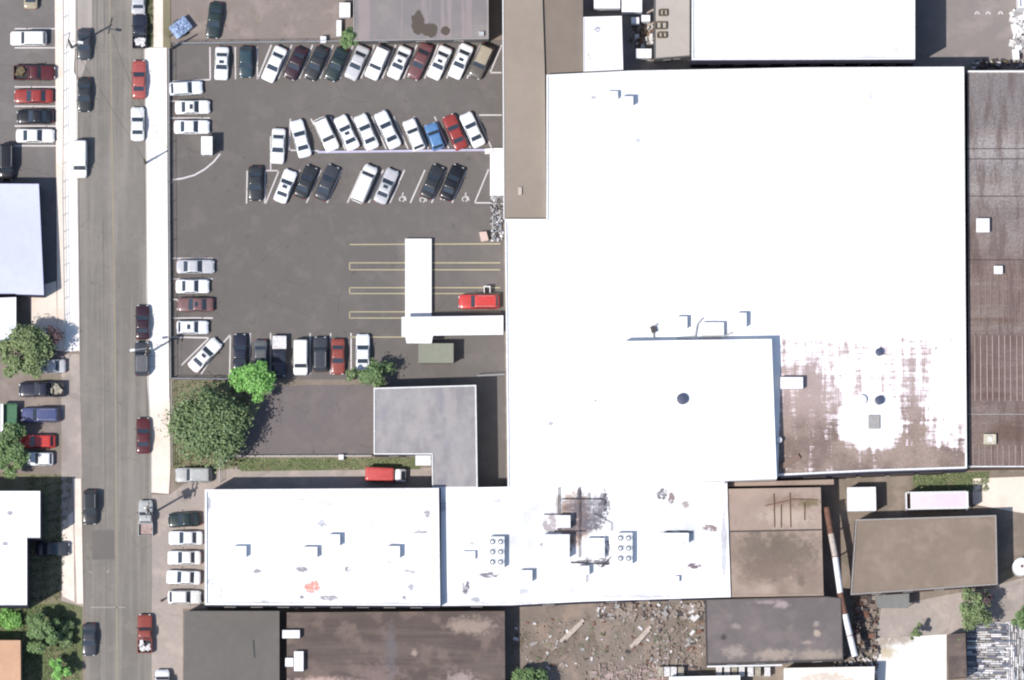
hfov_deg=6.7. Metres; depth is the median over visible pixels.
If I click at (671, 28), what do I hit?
pale grey building
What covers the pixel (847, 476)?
loading door
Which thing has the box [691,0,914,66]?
white building
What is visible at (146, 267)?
kerb
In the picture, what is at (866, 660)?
junk pile
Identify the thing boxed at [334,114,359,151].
parked car
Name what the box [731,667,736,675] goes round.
storage locker
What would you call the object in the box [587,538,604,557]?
rooftop unit
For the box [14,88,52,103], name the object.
parked car
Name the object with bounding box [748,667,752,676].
storage locker
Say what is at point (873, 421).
roof hatch
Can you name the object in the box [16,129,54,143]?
parked car
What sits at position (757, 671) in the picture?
storage locker
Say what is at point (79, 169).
parked van
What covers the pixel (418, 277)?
loading platform
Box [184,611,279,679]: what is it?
grey roofed building
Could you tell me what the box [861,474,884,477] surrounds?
loading door
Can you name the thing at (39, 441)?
parked car
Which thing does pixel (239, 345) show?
parked car
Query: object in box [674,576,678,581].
rooftop unit
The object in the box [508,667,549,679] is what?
broadleaf tree
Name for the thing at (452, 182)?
parked car
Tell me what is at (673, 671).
storage locker
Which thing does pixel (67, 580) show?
garden path
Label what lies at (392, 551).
rooftop unit
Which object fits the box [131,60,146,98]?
parked car
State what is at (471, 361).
back yard
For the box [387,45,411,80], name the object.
parked car
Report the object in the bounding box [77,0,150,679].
road
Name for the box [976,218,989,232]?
rooftop unit
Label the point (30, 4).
parked car
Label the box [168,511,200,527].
parked car
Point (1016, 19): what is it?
junk pile
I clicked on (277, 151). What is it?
parked car
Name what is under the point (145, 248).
overhead cable
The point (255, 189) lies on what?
parked car
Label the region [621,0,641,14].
utility box
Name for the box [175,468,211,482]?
parked suv
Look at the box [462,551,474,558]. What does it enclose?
rooftop unit
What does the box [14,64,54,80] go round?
pickup truck
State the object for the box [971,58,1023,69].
junk pile
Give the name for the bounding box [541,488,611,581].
pipe rack
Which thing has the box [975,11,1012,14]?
arrow marking
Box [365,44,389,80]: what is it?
parked suv
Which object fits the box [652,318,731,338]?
roof pipe
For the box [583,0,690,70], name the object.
alley
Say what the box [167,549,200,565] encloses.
parked car
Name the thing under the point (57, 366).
parked car
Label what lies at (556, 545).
rooftop unit
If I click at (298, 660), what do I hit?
rooftop unit
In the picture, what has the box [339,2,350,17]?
utility box
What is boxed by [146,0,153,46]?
weeds
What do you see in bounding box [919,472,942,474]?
loading door
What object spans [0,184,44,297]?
lavender metal building
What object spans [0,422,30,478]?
broadleaf tree
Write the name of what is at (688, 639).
scrap heap
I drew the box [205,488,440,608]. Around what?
long white building
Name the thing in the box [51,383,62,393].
cargo load
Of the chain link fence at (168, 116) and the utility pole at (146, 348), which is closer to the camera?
the utility pole at (146, 348)
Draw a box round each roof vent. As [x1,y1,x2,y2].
[677,393,687,404]
[776,437,781,442]
[856,394,866,404]
[875,348,882,355]
[875,396,883,404]
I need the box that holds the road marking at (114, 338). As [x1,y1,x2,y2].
[109,0,117,679]
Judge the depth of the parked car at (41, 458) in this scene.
1197.28 m
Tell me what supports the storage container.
on the yard at (890, 497)
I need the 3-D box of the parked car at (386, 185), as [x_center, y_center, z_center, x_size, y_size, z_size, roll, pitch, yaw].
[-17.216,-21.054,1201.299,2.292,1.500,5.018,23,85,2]
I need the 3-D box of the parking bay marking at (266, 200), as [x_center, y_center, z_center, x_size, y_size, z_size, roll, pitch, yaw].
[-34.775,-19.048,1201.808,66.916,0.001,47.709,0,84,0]
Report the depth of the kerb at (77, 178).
1201.88 m
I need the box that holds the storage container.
[847,487,875,512]
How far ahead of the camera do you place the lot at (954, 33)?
1204.05 m
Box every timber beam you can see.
[559,619,584,642]
[629,625,651,647]
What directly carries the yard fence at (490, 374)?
on the back yard at (471, 361)
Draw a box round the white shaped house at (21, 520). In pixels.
[0,491,42,608]
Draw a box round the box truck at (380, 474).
[365,467,405,482]
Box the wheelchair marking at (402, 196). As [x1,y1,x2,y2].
[399,193,468,201]
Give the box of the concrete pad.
[874,634,945,679]
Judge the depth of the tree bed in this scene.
1199.17 m
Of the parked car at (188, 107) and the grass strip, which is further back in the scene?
the parked car at (188, 107)
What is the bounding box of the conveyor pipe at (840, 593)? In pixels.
[823,507,857,656]
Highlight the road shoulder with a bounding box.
[76,0,91,75]
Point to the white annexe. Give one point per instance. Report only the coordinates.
(474, 519)
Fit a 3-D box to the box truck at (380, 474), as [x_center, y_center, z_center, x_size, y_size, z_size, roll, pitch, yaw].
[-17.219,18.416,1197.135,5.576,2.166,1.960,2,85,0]
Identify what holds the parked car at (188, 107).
on the car park at (281, 269)
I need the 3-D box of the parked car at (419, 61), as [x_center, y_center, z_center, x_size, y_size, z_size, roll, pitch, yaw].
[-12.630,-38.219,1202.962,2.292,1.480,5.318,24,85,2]
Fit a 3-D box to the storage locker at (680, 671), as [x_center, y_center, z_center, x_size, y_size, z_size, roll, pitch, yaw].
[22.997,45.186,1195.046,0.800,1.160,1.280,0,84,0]
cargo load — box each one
[15,66,25,76]
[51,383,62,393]
[134,38,145,46]
[138,640,150,651]
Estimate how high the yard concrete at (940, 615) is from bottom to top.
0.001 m
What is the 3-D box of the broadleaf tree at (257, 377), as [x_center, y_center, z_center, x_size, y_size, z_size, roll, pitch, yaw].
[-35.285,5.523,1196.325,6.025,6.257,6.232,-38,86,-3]
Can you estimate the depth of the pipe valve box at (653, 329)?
1193.51 m
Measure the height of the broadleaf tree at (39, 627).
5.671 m
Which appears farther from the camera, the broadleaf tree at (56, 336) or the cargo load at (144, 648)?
the broadleaf tree at (56, 336)
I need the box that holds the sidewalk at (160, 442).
[150,398,169,493]
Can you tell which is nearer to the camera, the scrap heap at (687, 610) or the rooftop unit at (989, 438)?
the rooftop unit at (989, 438)
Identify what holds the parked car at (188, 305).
on the car park at (281, 269)
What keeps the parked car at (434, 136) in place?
on the car park at (281, 269)
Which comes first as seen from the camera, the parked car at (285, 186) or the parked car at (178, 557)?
the parked car at (178, 557)
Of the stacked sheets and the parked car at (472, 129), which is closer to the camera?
the stacked sheets
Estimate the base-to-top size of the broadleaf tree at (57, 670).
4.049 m
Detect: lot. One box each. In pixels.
[170,0,352,41]
[238,385,372,454]
[914,0,1023,66]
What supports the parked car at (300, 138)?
on the car park at (281, 269)
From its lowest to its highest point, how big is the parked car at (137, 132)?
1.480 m
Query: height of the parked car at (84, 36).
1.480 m
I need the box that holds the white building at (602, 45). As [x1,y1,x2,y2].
[583,16,622,72]
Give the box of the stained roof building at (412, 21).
[353,0,488,43]
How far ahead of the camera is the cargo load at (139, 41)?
1202.96 m
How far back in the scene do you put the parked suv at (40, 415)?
1197.51 m
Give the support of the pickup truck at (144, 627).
on the road
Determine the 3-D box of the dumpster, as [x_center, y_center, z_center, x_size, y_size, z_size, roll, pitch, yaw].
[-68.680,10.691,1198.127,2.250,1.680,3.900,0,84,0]
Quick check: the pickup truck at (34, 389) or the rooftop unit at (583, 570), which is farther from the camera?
the pickup truck at (34, 389)
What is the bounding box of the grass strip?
[233,458,420,470]
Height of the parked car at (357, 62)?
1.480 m
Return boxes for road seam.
[96,0,106,679]
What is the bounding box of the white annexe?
[441,481,730,607]
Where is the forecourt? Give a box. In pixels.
[152,483,205,679]
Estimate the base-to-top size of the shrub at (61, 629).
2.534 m
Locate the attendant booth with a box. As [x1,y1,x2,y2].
[201,136,211,155]
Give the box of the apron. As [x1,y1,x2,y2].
[61,354,82,605]
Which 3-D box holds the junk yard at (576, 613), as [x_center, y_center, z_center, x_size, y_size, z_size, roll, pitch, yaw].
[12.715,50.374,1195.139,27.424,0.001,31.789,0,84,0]
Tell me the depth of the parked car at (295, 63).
1202.59 m
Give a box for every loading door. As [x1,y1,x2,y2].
[802,476,826,479]
[831,475,855,478]
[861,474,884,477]
[890,473,913,475]
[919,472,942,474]
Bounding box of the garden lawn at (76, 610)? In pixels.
[0,601,82,679]
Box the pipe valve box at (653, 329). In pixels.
[650,326,655,332]
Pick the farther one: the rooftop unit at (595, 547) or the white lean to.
the white lean to
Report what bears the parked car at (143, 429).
on the road
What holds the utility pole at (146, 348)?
on the sidewalk at (157, 228)
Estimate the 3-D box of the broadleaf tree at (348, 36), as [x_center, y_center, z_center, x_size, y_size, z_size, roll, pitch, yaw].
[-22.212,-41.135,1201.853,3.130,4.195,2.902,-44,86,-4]
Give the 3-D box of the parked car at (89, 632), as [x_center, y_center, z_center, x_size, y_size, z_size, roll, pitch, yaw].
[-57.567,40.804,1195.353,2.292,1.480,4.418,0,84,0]
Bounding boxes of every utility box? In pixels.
[320,36,325,42]
[336,20,341,36]
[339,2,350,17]
[594,0,619,10]
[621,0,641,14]
[631,17,638,25]
[635,49,651,59]
[641,15,649,23]
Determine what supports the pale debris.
on the car park at (281, 269)
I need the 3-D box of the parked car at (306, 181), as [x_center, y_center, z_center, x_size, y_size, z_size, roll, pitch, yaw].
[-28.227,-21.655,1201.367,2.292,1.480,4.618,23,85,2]
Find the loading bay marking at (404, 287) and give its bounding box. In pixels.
[349,243,499,337]
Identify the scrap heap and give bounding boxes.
[511,617,704,675]
[595,601,704,621]
[649,619,705,677]
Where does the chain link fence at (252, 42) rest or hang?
on the car park at (281, 269)
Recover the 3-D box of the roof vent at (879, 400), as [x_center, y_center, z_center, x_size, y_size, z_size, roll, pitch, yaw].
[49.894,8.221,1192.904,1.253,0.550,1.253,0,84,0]
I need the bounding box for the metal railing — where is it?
[62,8,64,348]
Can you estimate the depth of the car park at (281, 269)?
1201.64 m
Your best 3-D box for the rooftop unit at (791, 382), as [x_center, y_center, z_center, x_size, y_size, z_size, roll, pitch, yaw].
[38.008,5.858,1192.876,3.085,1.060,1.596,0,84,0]
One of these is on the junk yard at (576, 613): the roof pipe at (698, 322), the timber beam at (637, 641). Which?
the timber beam at (637, 641)
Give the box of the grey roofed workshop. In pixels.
[704,596,842,666]
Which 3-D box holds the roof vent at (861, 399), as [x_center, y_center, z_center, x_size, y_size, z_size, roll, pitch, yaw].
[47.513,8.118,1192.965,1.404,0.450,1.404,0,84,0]
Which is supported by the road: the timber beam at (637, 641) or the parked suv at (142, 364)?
the parked suv at (142, 364)
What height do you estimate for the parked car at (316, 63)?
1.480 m
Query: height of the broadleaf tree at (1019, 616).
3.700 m
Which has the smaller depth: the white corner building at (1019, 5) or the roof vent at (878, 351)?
the roof vent at (878, 351)
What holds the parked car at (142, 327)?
on the road
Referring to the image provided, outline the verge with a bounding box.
[146,0,169,47]
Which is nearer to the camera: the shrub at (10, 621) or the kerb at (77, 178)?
the shrub at (10, 621)
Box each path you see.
[61,512,74,601]
[973,477,1023,512]
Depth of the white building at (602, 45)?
1198.26 m
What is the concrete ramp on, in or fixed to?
on the car park at (281, 269)
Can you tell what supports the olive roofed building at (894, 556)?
on the yard at (890, 497)
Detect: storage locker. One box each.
[658,667,662,676]
[664,667,669,676]
[671,667,676,676]
[678,667,683,676]
[716,667,721,675]
[724,667,729,675]
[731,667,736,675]
[739,667,744,676]
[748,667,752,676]
[755,667,760,676]
[764,667,769,676]
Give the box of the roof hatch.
[868,415,879,428]
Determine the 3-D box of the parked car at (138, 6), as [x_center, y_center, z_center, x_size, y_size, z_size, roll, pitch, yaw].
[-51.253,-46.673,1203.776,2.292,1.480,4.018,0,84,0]
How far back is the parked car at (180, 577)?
1195.88 m
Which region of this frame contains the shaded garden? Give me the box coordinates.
[0,473,60,603]
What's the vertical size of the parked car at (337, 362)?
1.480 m
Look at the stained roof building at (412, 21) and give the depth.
1200.82 m
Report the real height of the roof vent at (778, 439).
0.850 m
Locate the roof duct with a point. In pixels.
(790, 461)
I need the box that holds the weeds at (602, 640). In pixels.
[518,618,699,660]
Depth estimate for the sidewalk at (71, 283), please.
1201.79 m
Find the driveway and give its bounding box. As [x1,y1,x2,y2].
[30,281,57,350]
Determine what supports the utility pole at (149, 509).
on the road
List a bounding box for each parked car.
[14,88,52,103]
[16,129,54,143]
[17,108,53,124]
[19,433,55,448]
[24,0,37,8]
[27,451,53,466]
[36,540,68,556]
[38,359,65,373]
[76,29,91,59]
[76,78,91,111]
[82,623,96,655]
[129,107,145,140]
[131,0,145,13]
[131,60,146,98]
[135,418,151,453]
[136,305,149,339]
[166,569,200,584]
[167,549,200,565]
[167,589,200,604]
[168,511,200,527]
[169,80,202,95]
[169,529,202,545]
[174,119,209,134]
[175,99,209,114]
[176,260,214,273]
[176,278,208,293]
[176,320,208,334]
[177,296,213,312]
[187,338,221,372]
[205,2,222,38]
[213,46,229,80]
[232,334,247,367]
[238,46,253,77]
[247,166,262,200]
[252,340,268,369]
[261,45,286,82]
[269,128,285,163]
[273,168,296,203]
[283,46,307,80]
[290,119,311,158]
[294,164,317,198]
[303,45,328,81]
[314,164,339,201]
[324,46,348,81]
[330,339,345,374]
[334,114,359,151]
[344,44,369,80]
[354,113,378,150]
[354,334,370,370]
[374,110,400,149]
[374,168,398,204]
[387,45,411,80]
[402,118,425,151]
[407,43,432,80]
[420,164,444,199]
[424,122,444,150]
[427,44,451,80]
[439,164,464,201]
[442,113,467,150]
[448,42,473,79]
[459,111,485,148]
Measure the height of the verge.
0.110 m
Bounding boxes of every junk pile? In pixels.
[629,23,653,48]
[833,652,878,679]
[852,595,879,653]
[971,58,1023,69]
[1009,9,1023,59]
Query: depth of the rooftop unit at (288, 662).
1191.85 m
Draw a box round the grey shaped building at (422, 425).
[374,385,477,490]
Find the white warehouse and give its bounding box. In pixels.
[505,67,966,488]
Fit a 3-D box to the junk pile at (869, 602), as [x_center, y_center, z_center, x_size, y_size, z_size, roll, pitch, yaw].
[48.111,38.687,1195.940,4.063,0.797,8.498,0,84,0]
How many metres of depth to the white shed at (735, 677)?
1192.56 m
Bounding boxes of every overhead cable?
[71,44,142,156]
[144,183,146,317]
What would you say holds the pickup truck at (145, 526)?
on the road
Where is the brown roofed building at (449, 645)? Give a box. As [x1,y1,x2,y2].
[287,611,504,679]
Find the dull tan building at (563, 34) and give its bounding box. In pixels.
[543,0,582,78]
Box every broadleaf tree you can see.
[0,321,57,379]
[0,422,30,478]
[25,612,59,654]
[45,325,64,356]
[49,658,71,679]
[157,376,258,477]
[227,360,276,403]
[339,26,358,48]
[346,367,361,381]
[357,357,396,387]
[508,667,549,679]
[910,622,921,639]
[958,587,995,631]
[976,591,993,606]
[1011,605,1023,629]
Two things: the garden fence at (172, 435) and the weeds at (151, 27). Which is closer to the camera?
the garden fence at (172, 435)
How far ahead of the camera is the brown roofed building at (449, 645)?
1192.59 m
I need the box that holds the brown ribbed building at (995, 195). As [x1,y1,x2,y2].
[966,70,1023,470]
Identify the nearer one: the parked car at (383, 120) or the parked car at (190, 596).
the parked car at (190, 596)
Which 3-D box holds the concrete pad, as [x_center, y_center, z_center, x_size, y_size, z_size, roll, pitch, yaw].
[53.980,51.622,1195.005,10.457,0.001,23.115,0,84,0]
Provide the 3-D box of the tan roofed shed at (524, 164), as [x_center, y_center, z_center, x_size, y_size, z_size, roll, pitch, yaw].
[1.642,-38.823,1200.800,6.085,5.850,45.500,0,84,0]
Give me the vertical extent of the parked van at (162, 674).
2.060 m
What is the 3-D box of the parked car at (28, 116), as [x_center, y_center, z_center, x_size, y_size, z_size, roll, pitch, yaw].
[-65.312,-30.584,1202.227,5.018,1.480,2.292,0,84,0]
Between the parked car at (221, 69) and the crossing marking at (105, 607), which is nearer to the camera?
the crossing marking at (105, 607)
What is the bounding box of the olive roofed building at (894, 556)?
[850,515,997,607]
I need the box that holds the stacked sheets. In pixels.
[967,621,1023,679]
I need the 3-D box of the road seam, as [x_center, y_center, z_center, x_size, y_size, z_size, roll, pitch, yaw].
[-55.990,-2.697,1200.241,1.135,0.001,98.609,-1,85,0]
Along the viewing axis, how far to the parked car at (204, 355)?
1198.71 m
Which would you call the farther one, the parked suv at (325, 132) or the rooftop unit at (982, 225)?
the parked suv at (325, 132)
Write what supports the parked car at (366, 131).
on the car park at (281, 269)
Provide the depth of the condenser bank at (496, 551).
1191.38 m
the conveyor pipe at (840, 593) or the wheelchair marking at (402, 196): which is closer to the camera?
the conveyor pipe at (840, 593)
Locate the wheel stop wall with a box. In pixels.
[318,148,492,153]
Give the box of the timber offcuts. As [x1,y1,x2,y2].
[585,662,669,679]
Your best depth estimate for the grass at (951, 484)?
1198.12 m
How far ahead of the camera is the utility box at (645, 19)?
1201.84 m
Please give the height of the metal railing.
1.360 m
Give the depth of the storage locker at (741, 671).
1194.47 m
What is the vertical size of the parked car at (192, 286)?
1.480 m
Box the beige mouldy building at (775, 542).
[727,479,833,598]
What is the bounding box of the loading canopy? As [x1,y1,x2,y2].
[402,316,502,342]
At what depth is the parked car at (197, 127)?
1201.81 m
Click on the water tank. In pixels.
(1018, 567)
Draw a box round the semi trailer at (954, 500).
[905,491,968,510]
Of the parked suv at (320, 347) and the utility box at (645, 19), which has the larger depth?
the utility box at (645, 19)
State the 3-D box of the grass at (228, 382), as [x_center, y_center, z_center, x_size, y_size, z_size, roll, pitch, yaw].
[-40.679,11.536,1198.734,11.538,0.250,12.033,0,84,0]
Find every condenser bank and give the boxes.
[489,536,504,567]
[616,533,632,563]
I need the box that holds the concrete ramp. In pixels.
[490,148,502,195]
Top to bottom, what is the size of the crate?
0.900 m
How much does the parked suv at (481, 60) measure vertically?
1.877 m
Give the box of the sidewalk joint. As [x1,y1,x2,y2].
[146,49,166,388]
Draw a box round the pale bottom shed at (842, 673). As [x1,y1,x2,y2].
[783,667,874,679]
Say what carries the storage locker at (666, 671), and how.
on the junk yard at (576, 613)
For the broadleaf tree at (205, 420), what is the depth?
1192.90 m
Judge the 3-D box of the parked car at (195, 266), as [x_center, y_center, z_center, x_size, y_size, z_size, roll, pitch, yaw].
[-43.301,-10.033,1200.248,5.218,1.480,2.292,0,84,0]
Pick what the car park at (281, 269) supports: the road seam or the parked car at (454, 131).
the parked car at (454, 131)
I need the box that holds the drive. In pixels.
[206,468,431,488]
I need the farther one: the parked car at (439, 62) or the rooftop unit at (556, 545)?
the parked car at (439, 62)
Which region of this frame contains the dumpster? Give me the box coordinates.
[0,404,16,431]
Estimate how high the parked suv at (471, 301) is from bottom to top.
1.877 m
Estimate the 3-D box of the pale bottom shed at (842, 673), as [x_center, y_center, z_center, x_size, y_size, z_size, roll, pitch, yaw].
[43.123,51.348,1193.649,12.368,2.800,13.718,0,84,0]
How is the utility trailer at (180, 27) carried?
on the gravel lot at (278, 20)
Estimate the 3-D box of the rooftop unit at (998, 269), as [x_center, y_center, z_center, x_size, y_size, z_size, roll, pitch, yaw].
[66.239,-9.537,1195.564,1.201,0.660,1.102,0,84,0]
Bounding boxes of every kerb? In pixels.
[75,0,79,351]
[144,49,151,490]
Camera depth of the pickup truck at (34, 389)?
1198.27 m
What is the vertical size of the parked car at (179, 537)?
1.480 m
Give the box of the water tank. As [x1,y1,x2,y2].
[1012,558,1023,576]
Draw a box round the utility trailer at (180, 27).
[168,16,192,38]
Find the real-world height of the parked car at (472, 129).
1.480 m
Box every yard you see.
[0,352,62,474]
[366,343,505,486]
[505,600,705,679]
[823,475,1023,679]
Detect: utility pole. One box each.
[66,31,82,48]
[130,339,151,355]
[144,500,152,517]
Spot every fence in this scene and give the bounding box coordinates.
[168,47,169,182]
[168,183,171,378]
[171,378,228,379]
[171,382,172,465]
[175,40,339,44]
[229,455,371,456]
[477,374,504,375]
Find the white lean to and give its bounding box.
[0,297,16,340]
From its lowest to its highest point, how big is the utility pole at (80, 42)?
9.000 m
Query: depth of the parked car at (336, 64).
1202.62 m
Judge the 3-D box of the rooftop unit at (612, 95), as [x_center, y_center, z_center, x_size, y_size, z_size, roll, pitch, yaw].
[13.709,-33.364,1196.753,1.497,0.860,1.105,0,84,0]
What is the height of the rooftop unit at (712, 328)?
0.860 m
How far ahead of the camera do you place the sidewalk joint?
1202.98 m
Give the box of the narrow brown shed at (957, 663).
[947,633,966,679]
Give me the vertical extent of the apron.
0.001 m
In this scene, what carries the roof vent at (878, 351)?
on the white warehouse
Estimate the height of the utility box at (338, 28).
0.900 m
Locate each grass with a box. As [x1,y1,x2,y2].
[28,475,71,603]
[173,381,252,467]
[913,471,988,491]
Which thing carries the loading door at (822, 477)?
in the white warehouse
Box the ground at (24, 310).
[0,0,1023,679]
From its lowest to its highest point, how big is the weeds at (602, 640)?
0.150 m
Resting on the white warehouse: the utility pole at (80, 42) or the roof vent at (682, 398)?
the roof vent at (682, 398)
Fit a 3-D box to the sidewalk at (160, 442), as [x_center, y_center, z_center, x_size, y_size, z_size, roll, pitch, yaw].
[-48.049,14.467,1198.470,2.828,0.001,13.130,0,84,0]
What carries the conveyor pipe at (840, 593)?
on the yard at (890, 497)
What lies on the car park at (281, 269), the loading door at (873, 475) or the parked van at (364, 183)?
the parked van at (364, 183)
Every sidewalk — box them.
[55,0,65,350]
[64,0,78,351]
[145,48,168,408]
[150,398,169,493]
[154,0,162,46]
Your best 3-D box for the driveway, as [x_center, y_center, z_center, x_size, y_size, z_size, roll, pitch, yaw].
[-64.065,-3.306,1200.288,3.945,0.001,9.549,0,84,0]
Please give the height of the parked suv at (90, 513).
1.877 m
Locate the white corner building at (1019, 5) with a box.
[1016,0,1023,11]
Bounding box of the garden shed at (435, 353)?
[418,343,452,363]
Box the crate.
[479,231,488,241]
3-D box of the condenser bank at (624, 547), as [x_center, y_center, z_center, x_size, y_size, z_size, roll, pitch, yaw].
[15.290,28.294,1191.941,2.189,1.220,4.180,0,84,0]
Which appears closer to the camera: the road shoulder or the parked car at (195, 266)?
the parked car at (195, 266)
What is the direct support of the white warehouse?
on the ground at (24, 310)
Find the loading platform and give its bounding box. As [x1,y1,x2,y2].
[405,239,431,316]
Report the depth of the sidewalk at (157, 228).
1201.35 m
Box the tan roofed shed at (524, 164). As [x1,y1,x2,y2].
[502,0,545,222]
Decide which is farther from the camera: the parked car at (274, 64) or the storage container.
the parked car at (274, 64)
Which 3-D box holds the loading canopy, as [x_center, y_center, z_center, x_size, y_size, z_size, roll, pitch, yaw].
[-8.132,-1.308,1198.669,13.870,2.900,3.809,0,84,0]
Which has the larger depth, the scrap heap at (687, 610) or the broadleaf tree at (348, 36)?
the broadleaf tree at (348, 36)
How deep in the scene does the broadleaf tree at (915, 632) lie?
1193.38 m
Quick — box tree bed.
[171,381,268,471]
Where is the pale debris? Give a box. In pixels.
[490,196,503,241]
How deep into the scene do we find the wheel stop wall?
1202.00 m
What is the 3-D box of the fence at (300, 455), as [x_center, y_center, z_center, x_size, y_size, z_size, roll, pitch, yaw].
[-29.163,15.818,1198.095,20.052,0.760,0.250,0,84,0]
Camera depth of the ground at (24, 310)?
1198.30 m
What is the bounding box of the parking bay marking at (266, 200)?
[15,28,501,373]
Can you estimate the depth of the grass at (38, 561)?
1197.32 m
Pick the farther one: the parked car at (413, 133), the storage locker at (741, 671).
the parked car at (413, 133)
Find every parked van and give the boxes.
[0,144,13,180]
[71,140,87,177]
[154,669,170,679]
[292,339,308,375]
[351,164,377,203]
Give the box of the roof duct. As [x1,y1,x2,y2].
[779,454,799,469]
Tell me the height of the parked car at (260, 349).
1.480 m
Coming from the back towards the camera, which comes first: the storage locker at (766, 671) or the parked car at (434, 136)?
the parked car at (434, 136)
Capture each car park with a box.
[0,0,56,289]
[170,40,503,379]
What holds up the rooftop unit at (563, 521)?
on the white annexe
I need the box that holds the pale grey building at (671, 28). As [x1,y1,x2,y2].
[653,0,689,62]
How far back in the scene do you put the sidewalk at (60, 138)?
1202.16 m
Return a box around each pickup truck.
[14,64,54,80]
[19,381,63,397]
[131,14,147,48]
[136,614,152,652]
[137,500,153,535]
[271,335,287,376]
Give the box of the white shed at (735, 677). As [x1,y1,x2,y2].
[669,675,739,679]
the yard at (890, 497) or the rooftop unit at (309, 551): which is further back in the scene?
the yard at (890, 497)
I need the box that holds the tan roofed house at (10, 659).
[0,640,22,679]
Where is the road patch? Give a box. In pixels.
[92,530,114,559]
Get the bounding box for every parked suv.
[10,29,46,46]
[21,406,60,422]
[81,490,98,524]
[133,342,149,375]
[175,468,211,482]
[312,337,328,371]
[313,116,338,152]
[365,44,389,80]
[459,293,499,309]
[468,42,493,79]
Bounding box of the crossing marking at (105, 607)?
[88,570,125,607]
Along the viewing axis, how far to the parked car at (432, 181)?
1200.98 m
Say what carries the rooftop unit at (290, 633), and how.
on the brown roofed building at (449, 645)
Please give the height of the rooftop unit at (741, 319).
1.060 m
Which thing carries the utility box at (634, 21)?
on the alley
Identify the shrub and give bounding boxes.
[0,608,23,631]
[53,620,74,648]
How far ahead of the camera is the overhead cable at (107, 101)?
1197.15 m
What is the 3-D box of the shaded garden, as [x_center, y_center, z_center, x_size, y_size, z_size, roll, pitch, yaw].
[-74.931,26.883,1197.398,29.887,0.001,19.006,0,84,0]
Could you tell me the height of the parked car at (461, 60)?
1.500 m
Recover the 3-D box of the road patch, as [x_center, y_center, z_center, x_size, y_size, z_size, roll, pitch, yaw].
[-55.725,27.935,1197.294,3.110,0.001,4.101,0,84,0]
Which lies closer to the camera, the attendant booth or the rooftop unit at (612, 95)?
the rooftop unit at (612, 95)
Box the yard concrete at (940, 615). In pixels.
[877,577,1023,638]
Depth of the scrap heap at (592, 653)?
1195.86 m
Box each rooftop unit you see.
[233,546,246,556]
[282,630,299,637]
[285,658,292,666]
[294,651,303,670]
[302,547,317,556]
[328,534,339,545]
[386,546,399,557]
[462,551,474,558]
[519,570,531,580]
[543,534,569,557]
[557,515,570,527]
[578,566,589,574]
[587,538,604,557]
[607,91,617,99]
[621,96,632,105]
[662,533,688,542]
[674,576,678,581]
[676,316,687,327]
[702,322,723,335]
[736,313,746,326]
[780,377,802,388]
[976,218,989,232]
[984,434,995,443]
[994,266,1002,273]

